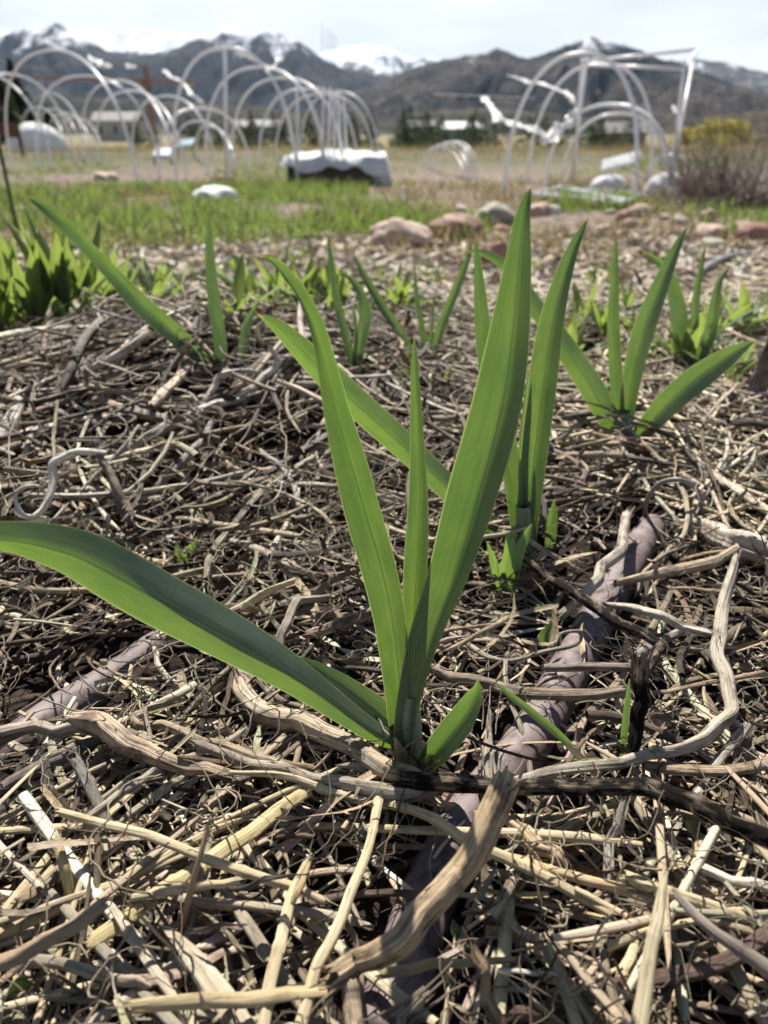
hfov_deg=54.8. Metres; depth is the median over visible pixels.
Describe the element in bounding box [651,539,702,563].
dry vine
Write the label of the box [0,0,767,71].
sky
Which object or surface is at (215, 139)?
scrub bush
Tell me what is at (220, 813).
straw stalk
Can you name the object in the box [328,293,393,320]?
weed plant
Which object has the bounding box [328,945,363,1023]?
dry vine
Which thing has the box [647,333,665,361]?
weed plant
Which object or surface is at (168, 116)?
tunnel hoop
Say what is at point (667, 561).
dry vine
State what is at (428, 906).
dry vine
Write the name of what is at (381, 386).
dry vine
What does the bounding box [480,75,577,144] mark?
torn plastic
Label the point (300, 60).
forested mountains
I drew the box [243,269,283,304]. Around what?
weed plant
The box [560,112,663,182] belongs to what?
tunnel hoop
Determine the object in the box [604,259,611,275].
weed plant
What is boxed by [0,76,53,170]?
tunnel hoop
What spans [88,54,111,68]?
torn plastic
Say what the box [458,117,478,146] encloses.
conifer tree
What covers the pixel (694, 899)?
straw stalk
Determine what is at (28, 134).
cloth mound
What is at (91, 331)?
dry vine
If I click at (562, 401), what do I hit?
dry vine
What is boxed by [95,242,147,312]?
weed plant
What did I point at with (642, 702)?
dry vine
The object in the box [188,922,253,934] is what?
dry leaf
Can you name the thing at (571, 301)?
weed plant
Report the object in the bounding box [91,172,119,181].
boulder
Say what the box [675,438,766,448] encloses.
straw stalk
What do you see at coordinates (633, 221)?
boulder
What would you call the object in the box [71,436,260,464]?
dry vine
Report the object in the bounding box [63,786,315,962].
straw stalk
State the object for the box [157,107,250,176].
tunnel hoop
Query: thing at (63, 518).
leaf crumbs
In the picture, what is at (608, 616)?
dry vine
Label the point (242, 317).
dry vine
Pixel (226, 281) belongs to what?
weed plant
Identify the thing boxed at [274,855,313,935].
straw stalk
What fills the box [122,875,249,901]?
straw stalk
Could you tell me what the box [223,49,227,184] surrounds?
pvc post
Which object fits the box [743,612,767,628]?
dry vine
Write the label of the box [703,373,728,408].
dry vine
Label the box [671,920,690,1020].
straw stalk
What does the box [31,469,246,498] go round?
dry vine
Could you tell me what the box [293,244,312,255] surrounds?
weed plant
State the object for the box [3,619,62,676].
dry vine
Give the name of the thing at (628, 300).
weed plant
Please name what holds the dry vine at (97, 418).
on the ground at (36, 679)
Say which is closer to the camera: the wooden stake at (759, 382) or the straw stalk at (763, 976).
the straw stalk at (763, 976)
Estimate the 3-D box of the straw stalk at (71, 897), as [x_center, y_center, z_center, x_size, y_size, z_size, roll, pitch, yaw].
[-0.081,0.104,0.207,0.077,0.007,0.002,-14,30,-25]
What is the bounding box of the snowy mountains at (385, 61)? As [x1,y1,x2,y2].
[0,28,767,92]
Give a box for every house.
[90,112,146,141]
[236,120,283,138]
[407,120,434,134]
[441,122,482,139]
[586,122,649,149]
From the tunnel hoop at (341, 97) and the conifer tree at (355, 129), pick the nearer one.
the tunnel hoop at (341, 97)
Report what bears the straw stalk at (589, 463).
on the ground at (36, 679)
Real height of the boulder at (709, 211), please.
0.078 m
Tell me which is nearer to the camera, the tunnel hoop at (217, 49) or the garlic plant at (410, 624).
the garlic plant at (410, 624)
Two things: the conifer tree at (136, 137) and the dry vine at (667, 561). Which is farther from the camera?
the conifer tree at (136, 137)
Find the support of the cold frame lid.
on the ground at (36, 679)
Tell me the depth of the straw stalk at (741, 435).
0.51 m
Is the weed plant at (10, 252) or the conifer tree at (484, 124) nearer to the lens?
the weed plant at (10, 252)
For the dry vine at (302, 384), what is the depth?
0.51 m
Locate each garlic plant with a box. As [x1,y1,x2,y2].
[0,188,530,770]
[27,196,259,372]
[257,219,587,556]
[327,236,370,381]
[352,244,471,372]
[465,227,753,453]
[642,245,730,372]
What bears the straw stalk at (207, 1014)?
on the ground at (36, 679)
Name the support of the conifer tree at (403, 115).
on the ground at (36, 679)
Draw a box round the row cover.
[280,149,389,175]
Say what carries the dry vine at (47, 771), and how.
on the ground at (36, 679)
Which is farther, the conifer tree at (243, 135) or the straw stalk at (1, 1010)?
the conifer tree at (243, 135)
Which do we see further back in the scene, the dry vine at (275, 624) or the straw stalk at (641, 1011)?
the dry vine at (275, 624)
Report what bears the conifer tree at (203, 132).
on the ground at (36, 679)
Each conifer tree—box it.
[0,75,24,124]
[0,105,9,144]
[5,58,39,121]
[27,96,41,121]
[42,104,57,130]
[129,116,147,146]
[143,130,153,148]
[148,125,162,147]
[175,120,186,147]
[183,114,199,147]
[192,124,204,144]
[199,128,209,146]
[210,120,223,145]
[214,130,223,146]
[228,130,236,144]
[233,120,242,142]
[237,109,264,149]
[237,126,250,149]
[240,123,257,147]
[256,123,269,146]
[262,113,281,146]
[268,113,291,147]
[275,126,291,147]
[277,117,291,143]
[290,125,304,145]
[295,107,324,149]
[304,131,320,147]
[309,127,325,146]
[324,124,332,141]
[335,122,352,145]
[347,114,359,147]
[348,116,361,147]
[357,109,383,147]
[361,124,375,146]
[388,109,413,149]
[389,117,407,147]
[390,104,421,147]
[399,127,413,149]
[411,110,441,145]
[412,116,424,132]
[412,126,425,148]
[413,119,435,147]
[418,127,433,148]
[422,112,434,133]
[426,117,453,145]
[427,115,455,143]
[430,132,440,148]
[453,109,495,149]
[455,114,485,146]
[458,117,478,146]
[458,128,473,149]
[464,121,481,148]
[474,116,492,147]
[483,122,500,147]
[487,117,519,149]
[512,116,540,146]
[516,113,548,146]
[535,115,550,145]
[539,107,583,148]
[543,124,559,147]
[578,112,607,148]
[578,112,608,149]
[580,126,591,147]
[593,117,609,147]
[603,126,623,146]
[618,111,642,147]
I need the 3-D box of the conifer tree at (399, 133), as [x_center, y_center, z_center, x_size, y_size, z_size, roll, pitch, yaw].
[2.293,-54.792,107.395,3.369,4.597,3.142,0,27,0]
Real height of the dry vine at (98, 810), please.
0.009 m
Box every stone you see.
[455,205,467,211]
[492,224,510,233]
[586,202,600,208]
[595,224,609,230]
[605,209,616,213]
[657,213,671,219]
[669,215,688,224]
[705,238,724,250]
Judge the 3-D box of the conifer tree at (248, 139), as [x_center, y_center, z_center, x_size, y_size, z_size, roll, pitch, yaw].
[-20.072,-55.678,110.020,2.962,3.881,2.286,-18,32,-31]
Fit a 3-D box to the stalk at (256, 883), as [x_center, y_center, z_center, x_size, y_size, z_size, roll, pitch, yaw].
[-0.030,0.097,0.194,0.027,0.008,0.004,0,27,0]
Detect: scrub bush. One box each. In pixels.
[211,134,223,146]
[235,138,247,148]
[246,136,273,146]
[446,137,461,147]
[469,139,487,146]
[611,137,633,147]
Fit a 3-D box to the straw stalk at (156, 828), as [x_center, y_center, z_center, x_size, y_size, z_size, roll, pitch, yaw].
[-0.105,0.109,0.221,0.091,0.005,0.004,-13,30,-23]
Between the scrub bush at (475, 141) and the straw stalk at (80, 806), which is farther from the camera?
the scrub bush at (475, 141)
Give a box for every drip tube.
[1,629,175,759]
[363,514,667,1023]
[561,341,625,395]
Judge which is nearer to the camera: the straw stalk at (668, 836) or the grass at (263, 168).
the straw stalk at (668, 836)
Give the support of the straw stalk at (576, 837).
on the ground at (36, 679)
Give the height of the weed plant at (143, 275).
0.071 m
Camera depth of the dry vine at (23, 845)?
0.24 m
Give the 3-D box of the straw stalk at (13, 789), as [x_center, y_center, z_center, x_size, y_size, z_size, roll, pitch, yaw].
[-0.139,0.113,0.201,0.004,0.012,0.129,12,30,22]
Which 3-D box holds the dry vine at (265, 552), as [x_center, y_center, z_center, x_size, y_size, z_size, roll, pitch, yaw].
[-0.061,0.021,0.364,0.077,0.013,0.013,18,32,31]
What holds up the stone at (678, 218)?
on the ground at (36, 679)
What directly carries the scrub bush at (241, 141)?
on the ground at (36, 679)
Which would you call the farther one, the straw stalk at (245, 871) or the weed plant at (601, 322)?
the weed plant at (601, 322)
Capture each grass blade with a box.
[494,681,574,747]
[619,678,630,756]
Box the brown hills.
[309,36,767,121]
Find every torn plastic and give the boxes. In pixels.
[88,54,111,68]
[125,63,136,68]
[163,68,203,103]
[265,56,280,71]
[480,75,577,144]
[671,105,678,112]
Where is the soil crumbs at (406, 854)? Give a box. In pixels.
[0,394,767,1023]
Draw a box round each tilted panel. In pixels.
[153,148,171,165]
[177,138,194,158]
[601,150,639,172]
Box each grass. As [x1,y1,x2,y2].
[0,153,767,187]
[0,168,767,261]
[0,170,767,248]
[1,139,767,162]
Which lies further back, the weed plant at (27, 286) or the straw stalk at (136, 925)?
the weed plant at (27, 286)
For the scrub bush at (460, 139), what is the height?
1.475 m
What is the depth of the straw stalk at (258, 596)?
0.32 m
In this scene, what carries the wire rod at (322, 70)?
on the ground at (36, 679)
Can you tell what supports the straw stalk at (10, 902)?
on the ground at (36, 679)
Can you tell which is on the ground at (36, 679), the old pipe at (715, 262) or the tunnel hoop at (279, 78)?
the tunnel hoop at (279, 78)
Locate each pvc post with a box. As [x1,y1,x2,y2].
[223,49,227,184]
[296,88,298,185]
[320,86,324,183]
[327,87,331,154]
[333,91,334,155]
[337,89,340,152]
[343,95,346,150]
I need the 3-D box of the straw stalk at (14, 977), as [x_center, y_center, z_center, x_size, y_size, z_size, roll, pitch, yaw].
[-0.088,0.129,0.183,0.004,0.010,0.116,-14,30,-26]
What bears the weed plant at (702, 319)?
on the ground at (36, 679)
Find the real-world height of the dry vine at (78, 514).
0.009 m
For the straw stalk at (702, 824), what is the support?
on the ground at (36, 679)
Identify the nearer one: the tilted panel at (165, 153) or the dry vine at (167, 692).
the dry vine at (167, 692)
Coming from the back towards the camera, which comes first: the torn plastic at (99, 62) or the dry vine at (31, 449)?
the torn plastic at (99, 62)
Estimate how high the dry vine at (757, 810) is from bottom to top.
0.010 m
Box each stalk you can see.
[0,733,287,985]
[0,752,52,804]
[0,776,199,949]
[0,777,153,926]
[0,810,262,939]
[0,817,179,889]
[0,822,109,834]
[0,835,228,924]
[0,837,24,854]
[0,840,202,1023]
[0,843,218,947]
[0,890,49,902]
[0,893,117,971]
[0,972,2,1023]
[1,803,85,837]
[1,856,22,874]
[2,730,152,908]
[2,990,293,1023]
[2,998,12,1023]
[3,945,237,1011]
[4,832,81,952]
[7,744,106,807]
[12,872,23,1023]
[17,791,160,963]
[18,954,154,992]
[24,862,168,938]
[29,938,217,1023]
[30,833,219,978]
[32,844,93,1023]
[48,805,338,910]
[48,823,78,909]
[48,888,182,1023]
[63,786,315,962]
[67,837,275,1009]
[74,752,214,1010]
[87,899,281,1022]
[89,817,310,924]
[96,846,121,1022]
[105,766,341,881]
[106,984,338,1022]
[108,903,198,1023]
[117,813,336,963]
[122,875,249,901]
[153,915,254,1023]
[163,780,227,962]
[164,895,372,929]
[167,777,212,961]
[167,798,243,931]
[173,782,222,1014]
[177,817,213,934]
[190,856,229,992]
[200,778,213,942]
[218,871,320,893]
[220,887,323,1023]
[221,768,388,812]
[228,826,439,1023]
[230,576,296,612]
[252,883,306,1016]
[257,849,312,1023]
[269,822,642,847]
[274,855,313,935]
[277,906,356,982]
[294,782,383,1023]
[329,841,652,854]
[373,956,527,983]
[383,800,627,920]
[459,716,587,1018]
[468,949,496,1023]
[487,866,702,940]
[493,866,514,1019]
[496,966,559,975]
[509,852,642,891]
[531,804,763,874]
[535,943,597,1023]
[546,941,583,1023]
[548,930,627,1021]
[551,891,745,941]
[560,874,655,1021]
[565,459,702,492]
[568,869,757,934]
[574,886,767,988]
[578,941,767,949]
[581,739,763,859]
[581,878,656,1016]
[591,775,657,1023]
[591,878,708,1016]
[596,906,743,951]
[599,749,767,1023]
[602,771,725,788]
[607,824,720,1023]
[611,870,767,926]
[613,685,647,857]
[615,938,645,976]
[630,861,668,1023]
[641,747,682,860]
[642,880,765,895]
[648,732,671,969]
[654,716,767,757]
[661,871,767,976]
[668,907,767,915]
[671,422,751,437]
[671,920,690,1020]
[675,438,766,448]
[689,863,767,892]
[691,478,697,543]
[693,771,765,891]
[700,822,763,872]
[708,949,717,955]
[717,804,756,823]
[719,733,767,805]
[719,926,767,980]
[723,880,763,925]
[724,766,767,814]
[741,777,767,799]
[750,952,763,975]
[752,843,767,861]
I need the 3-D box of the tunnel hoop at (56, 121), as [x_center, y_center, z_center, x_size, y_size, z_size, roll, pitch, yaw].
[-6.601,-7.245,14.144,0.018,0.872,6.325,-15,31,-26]
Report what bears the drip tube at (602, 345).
on the ground at (36, 679)
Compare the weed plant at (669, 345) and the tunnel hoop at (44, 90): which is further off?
the tunnel hoop at (44, 90)
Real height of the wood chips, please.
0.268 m
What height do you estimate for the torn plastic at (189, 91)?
0.278 m
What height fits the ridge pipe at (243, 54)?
0.157 m
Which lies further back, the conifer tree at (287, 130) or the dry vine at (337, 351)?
the conifer tree at (287, 130)
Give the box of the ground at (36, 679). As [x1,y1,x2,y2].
[0,135,767,1023]
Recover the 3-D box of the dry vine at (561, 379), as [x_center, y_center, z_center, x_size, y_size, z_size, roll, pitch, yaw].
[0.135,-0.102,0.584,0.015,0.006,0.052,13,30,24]
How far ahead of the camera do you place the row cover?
6.09 m
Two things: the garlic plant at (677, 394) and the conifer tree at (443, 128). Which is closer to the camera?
the garlic plant at (677, 394)
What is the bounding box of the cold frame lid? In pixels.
[532,185,645,204]
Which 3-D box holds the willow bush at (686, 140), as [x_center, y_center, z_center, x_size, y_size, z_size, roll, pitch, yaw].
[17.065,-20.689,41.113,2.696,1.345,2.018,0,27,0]
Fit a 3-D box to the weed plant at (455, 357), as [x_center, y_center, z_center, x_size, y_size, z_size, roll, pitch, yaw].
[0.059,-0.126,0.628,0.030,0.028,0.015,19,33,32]
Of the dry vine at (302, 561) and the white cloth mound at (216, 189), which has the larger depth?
the white cloth mound at (216, 189)
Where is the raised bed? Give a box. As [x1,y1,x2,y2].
[287,166,372,186]
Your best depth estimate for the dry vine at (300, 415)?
0.50 m
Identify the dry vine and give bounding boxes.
[0,325,88,339]
[0,328,156,381]
[0,334,40,354]
[0,337,122,370]
[0,351,37,365]
[0,368,41,373]
[0,371,16,419]
[0,380,29,445]
[0,383,87,412]
[0,394,79,421]
[0,413,131,444]
[0,441,22,453]
[0,558,27,569]
[0,567,203,594]
[0,583,79,635]
[0,602,60,614]
[0,649,63,666]
[0,719,177,878]
[0,720,167,750]
[0,737,105,797]
[1,472,103,491]
[2,598,122,626]
[3,441,77,471]
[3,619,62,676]
[4,389,93,443]
[4,820,54,856]
[5,759,54,924]
[6,731,164,761]
[7,561,203,576]
[23,486,164,503]
[27,338,76,359]
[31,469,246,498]
[32,560,46,574]
[44,361,171,381]
[45,313,112,418]
[49,346,123,360]
[50,710,253,792]
[57,485,87,527]
[57,810,170,1022]
[62,571,274,581]
[64,747,115,831]
[69,765,162,834]
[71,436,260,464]
[80,681,197,739]
[83,354,105,382]
[85,439,135,528]
[89,345,175,361]
[91,396,195,426]
[96,294,135,333]
[96,443,183,461]
[111,394,252,454]
[115,912,207,1023]
[119,423,146,518]
[120,432,148,521]
[122,703,322,772]
[128,889,421,961]
[129,390,142,435]
[134,600,272,666]
[135,419,213,514]
[144,686,256,863]
[145,581,344,640]
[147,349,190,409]
[147,686,204,701]
[157,405,239,419]
[159,307,193,332]
[166,568,271,587]
[173,516,301,536]
[183,738,448,803]
[189,687,279,777]
[200,369,285,404]
[202,635,325,804]
[206,334,341,353]
[209,540,270,579]
[212,524,343,600]
[216,533,327,582]
[217,504,308,531]
[220,580,362,610]
[222,381,319,408]
[225,311,370,335]
[225,516,290,604]
[228,419,325,426]
[230,328,336,395]
[231,665,381,703]
[231,666,454,816]
[234,342,280,396]
[235,738,342,769]
[238,354,293,357]
[238,556,255,624]
[241,358,295,443]
[243,572,299,645]
[246,719,298,867]
[247,494,280,622]
[251,676,316,711]
[255,445,307,526]
[261,540,354,556]
[262,352,347,363]
[263,432,327,475]
[267,353,290,411]
[268,541,353,558]
[275,538,357,560]
[275,594,335,643]
[278,394,319,427]
[291,482,339,521]
[293,758,530,1018]
[297,606,371,639]
[318,383,383,427]
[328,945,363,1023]
[378,765,767,847]
[403,556,582,587]
[422,374,473,392]
[423,796,649,824]
[428,659,633,705]
[435,590,502,719]
[446,628,582,663]
[462,399,585,403]
[463,559,553,589]
[481,838,498,956]
[486,538,674,658]
[487,809,630,921]
[493,670,764,694]
[494,578,569,692]
[506,921,767,1023]
[514,548,741,778]
[520,415,637,427]
[533,658,630,676]
[540,745,659,899]
[546,475,605,499]
[552,419,620,451]
[556,376,571,390]
[556,506,634,624]
[564,590,673,737]
[585,709,754,817]
[592,819,767,1023]
[595,599,712,636]
[600,544,749,591]
[616,645,654,777]
[629,629,685,658]
[638,722,751,888]
[641,756,767,776]
[644,380,736,400]
[645,638,702,719]
[646,632,669,676]
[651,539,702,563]
[653,556,675,607]
[654,623,767,638]
[654,699,765,732]
[657,620,767,772]
[662,672,767,701]
[670,586,767,594]
[671,598,767,604]
[674,553,716,632]
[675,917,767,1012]
[676,615,767,676]
[678,646,761,676]
[679,549,725,561]
[692,639,767,716]
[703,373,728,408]
[706,469,767,515]
[707,613,762,643]
[708,696,767,878]
[724,501,767,534]
[724,650,732,670]
[727,419,767,428]
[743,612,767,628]
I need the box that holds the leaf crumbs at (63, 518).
[0,285,767,590]
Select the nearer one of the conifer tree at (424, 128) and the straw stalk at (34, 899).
the straw stalk at (34, 899)
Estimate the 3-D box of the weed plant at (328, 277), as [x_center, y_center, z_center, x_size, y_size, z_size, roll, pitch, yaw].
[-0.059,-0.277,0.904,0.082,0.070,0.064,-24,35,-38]
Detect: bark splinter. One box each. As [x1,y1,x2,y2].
[357,961,465,1023]
[454,926,507,1023]
[472,685,503,800]
[603,794,631,896]
[639,514,767,567]
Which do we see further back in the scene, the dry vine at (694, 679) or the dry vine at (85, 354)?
the dry vine at (85, 354)
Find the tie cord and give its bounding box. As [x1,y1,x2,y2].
[433,94,534,98]
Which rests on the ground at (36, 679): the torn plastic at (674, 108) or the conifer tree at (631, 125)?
the conifer tree at (631, 125)
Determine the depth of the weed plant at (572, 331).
0.67 m
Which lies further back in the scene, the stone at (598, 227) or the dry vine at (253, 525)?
the stone at (598, 227)
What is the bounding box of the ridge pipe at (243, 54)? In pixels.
[230,48,340,93]
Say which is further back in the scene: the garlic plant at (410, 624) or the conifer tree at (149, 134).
the conifer tree at (149, 134)
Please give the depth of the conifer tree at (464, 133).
104.69 m
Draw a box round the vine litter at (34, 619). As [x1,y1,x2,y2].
[0,489,767,1023]
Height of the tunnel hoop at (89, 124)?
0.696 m
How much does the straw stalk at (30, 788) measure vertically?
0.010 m
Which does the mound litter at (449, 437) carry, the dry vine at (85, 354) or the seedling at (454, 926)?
the dry vine at (85, 354)
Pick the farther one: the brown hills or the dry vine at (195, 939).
the brown hills
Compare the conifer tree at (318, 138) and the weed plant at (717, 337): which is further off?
the conifer tree at (318, 138)
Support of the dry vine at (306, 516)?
on the ground at (36, 679)
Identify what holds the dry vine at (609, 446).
on the ground at (36, 679)
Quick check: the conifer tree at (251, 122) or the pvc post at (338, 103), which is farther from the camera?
the conifer tree at (251, 122)
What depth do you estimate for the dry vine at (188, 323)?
0.56 m
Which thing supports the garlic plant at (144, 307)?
on the ground at (36, 679)
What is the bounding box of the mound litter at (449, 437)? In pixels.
[0,276,767,579]
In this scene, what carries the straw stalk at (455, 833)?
on the ground at (36, 679)
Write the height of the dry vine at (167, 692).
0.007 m
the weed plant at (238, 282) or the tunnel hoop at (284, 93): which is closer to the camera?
the weed plant at (238, 282)
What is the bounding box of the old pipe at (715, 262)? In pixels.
[687,251,748,280]
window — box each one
[98,126,102,133]
[113,126,117,133]
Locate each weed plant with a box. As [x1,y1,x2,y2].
[0,234,25,322]
[0,237,76,343]
[0,255,40,332]
[7,204,105,324]
[14,218,133,320]
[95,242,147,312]
[120,269,148,294]
[128,257,179,304]
[131,259,178,287]
[135,260,161,283]
[149,270,190,304]
[152,258,201,291]
[169,280,183,306]
[181,254,283,334]
[216,256,259,295]
[217,253,265,293]
[217,257,239,269]
[219,246,274,291]
[242,291,293,306]
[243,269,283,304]
[245,253,296,296]
[246,273,289,304]
[253,235,317,303]
[271,255,321,305]
[275,257,304,288]
[280,280,324,304]
[284,252,300,260]
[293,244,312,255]
[299,257,358,291]
[305,263,348,304]
[305,266,352,309]
[325,267,355,306]
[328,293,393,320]
[371,272,435,306]
[372,263,388,277]
[376,263,438,313]
[395,346,422,379]
[415,263,440,274]
[424,262,448,281]
[426,369,460,393]
[441,349,469,369]
[533,258,544,268]
[565,281,607,324]
[565,298,578,314]
[565,312,591,335]
[567,308,606,361]
[580,267,610,286]
[586,286,636,343]
[587,292,626,316]
[587,304,623,341]
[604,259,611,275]
[619,309,662,332]
[621,278,642,316]
[646,317,713,373]
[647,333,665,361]
[654,333,671,347]
[658,323,728,351]
[683,331,752,391]
[686,293,757,346]
[702,293,766,330]
[703,319,725,347]
[707,284,736,301]
[707,341,763,375]
[722,357,757,383]
[723,284,767,334]
[734,253,743,266]
[754,290,767,311]
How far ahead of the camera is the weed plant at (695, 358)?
0.61 m
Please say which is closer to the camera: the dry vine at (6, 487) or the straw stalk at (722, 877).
the straw stalk at (722, 877)
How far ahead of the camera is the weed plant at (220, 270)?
0.95 m
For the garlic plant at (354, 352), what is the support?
on the ground at (36, 679)
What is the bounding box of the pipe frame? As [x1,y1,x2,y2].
[569,48,699,195]
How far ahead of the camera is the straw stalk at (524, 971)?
0.18 m
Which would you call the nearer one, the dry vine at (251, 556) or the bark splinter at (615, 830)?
the bark splinter at (615, 830)
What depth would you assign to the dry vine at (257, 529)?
0.38 m
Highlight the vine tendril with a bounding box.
[13,448,108,519]
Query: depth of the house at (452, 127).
294.01 m
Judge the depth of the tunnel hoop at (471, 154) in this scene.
7.16 m
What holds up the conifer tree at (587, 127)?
on the ground at (36, 679)
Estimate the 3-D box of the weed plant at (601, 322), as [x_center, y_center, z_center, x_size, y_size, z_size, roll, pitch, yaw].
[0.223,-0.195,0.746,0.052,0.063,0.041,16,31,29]
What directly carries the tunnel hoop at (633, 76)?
on the ground at (36, 679)
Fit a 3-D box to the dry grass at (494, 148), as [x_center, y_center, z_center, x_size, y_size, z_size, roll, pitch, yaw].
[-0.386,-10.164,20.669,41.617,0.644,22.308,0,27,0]
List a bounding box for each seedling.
[5,975,43,1019]
[171,538,202,573]
[451,915,519,946]
[484,524,531,607]
[539,622,561,648]
[545,501,557,550]
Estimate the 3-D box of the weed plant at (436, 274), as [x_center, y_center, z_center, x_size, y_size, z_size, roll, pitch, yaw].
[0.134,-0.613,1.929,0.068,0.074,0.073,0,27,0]
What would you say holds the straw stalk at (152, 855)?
on the ground at (36, 679)
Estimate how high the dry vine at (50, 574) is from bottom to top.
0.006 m
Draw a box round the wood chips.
[0,224,767,355]
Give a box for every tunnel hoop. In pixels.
[0,73,76,165]
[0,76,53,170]
[5,49,137,181]
[21,106,69,158]
[25,92,90,161]
[35,75,160,171]
[39,109,83,160]
[48,112,94,159]
[58,117,104,158]
[82,79,178,179]
[96,90,187,178]
[131,95,216,170]
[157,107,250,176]
[172,46,296,181]
[175,120,230,166]
[195,125,236,173]
[205,65,325,174]
[231,76,343,171]
[259,88,356,167]
[275,93,372,164]
[300,91,378,152]
[422,146,463,179]
[426,144,467,179]
[432,141,471,179]
[437,141,475,177]
[502,51,638,198]
[525,62,653,183]
[544,103,670,190]
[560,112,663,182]
[652,153,690,177]
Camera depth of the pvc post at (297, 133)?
5.94 m
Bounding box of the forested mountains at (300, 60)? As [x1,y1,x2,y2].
[0,23,389,111]
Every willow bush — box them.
[667,127,697,149]
[687,116,754,148]
[739,132,767,147]
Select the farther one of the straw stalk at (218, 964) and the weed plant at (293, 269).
the weed plant at (293, 269)
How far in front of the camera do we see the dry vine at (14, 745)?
0.27 m
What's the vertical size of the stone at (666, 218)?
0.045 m
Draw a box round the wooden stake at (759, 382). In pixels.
[740,339,767,419]
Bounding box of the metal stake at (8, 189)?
[0,142,22,254]
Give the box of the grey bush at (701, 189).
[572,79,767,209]
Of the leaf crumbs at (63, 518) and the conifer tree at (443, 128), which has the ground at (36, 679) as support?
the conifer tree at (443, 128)
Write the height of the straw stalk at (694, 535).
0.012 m
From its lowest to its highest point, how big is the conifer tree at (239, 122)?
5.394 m
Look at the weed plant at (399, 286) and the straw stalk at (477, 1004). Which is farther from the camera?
the weed plant at (399, 286)
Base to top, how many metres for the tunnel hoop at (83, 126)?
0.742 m
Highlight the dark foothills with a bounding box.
[24,96,767,134]
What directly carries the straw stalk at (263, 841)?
on the ground at (36, 679)
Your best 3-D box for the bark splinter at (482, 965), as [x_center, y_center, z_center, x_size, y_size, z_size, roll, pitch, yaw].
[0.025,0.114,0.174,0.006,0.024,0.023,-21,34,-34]
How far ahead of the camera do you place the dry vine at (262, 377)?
0.50 m
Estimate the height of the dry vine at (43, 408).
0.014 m
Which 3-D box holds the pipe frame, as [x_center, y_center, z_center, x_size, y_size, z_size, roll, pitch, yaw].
[1.816,-2.762,5.274,0.605,0.928,1.262,-15,31,-26]
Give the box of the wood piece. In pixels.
[505,808,575,868]
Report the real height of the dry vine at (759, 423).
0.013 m
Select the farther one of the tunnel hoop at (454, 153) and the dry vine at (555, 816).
the tunnel hoop at (454, 153)
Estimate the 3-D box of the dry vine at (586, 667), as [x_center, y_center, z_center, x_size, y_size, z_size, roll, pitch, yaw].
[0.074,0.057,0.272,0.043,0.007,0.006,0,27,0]
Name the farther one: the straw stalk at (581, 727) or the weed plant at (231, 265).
the weed plant at (231, 265)
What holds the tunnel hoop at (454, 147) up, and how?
on the ground at (36, 679)
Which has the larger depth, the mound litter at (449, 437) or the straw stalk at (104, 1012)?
the mound litter at (449, 437)
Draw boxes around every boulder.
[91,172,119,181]
[215,174,234,179]
[369,218,433,248]
[427,213,484,241]
[475,201,515,225]
[480,241,507,266]
[530,202,552,216]
[550,205,560,214]
[613,209,632,221]
[620,218,637,227]
[628,204,652,217]
[694,223,729,237]
[698,209,717,222]
[733,221,767,244]
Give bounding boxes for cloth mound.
[5,122,66,152]
[192,185,238,203]
[373,175,391,185]
[589,174,627,190]
[644,172,686,194]
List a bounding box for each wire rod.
[322,25,323,154]
[331,31,331,154]
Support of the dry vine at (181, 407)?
on the mound litter at (449, 437)
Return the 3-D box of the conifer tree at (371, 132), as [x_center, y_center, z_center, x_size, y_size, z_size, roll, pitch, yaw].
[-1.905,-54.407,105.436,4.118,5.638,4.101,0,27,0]
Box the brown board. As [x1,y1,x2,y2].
[0,122,24,156]
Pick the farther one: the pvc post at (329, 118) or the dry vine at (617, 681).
the pvc post at (329, 118)
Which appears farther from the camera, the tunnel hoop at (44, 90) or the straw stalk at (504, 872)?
the tunnel hoop at (44, 90)
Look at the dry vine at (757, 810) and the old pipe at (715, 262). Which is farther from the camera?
the old pipe at (715, 262)
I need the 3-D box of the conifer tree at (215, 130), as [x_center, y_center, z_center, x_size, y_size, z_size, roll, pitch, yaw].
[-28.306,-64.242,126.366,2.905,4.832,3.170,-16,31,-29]
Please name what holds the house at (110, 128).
on the ground at (36, 679)
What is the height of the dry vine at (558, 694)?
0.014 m
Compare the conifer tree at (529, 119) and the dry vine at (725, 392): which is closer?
the dry vine at (725, 392)

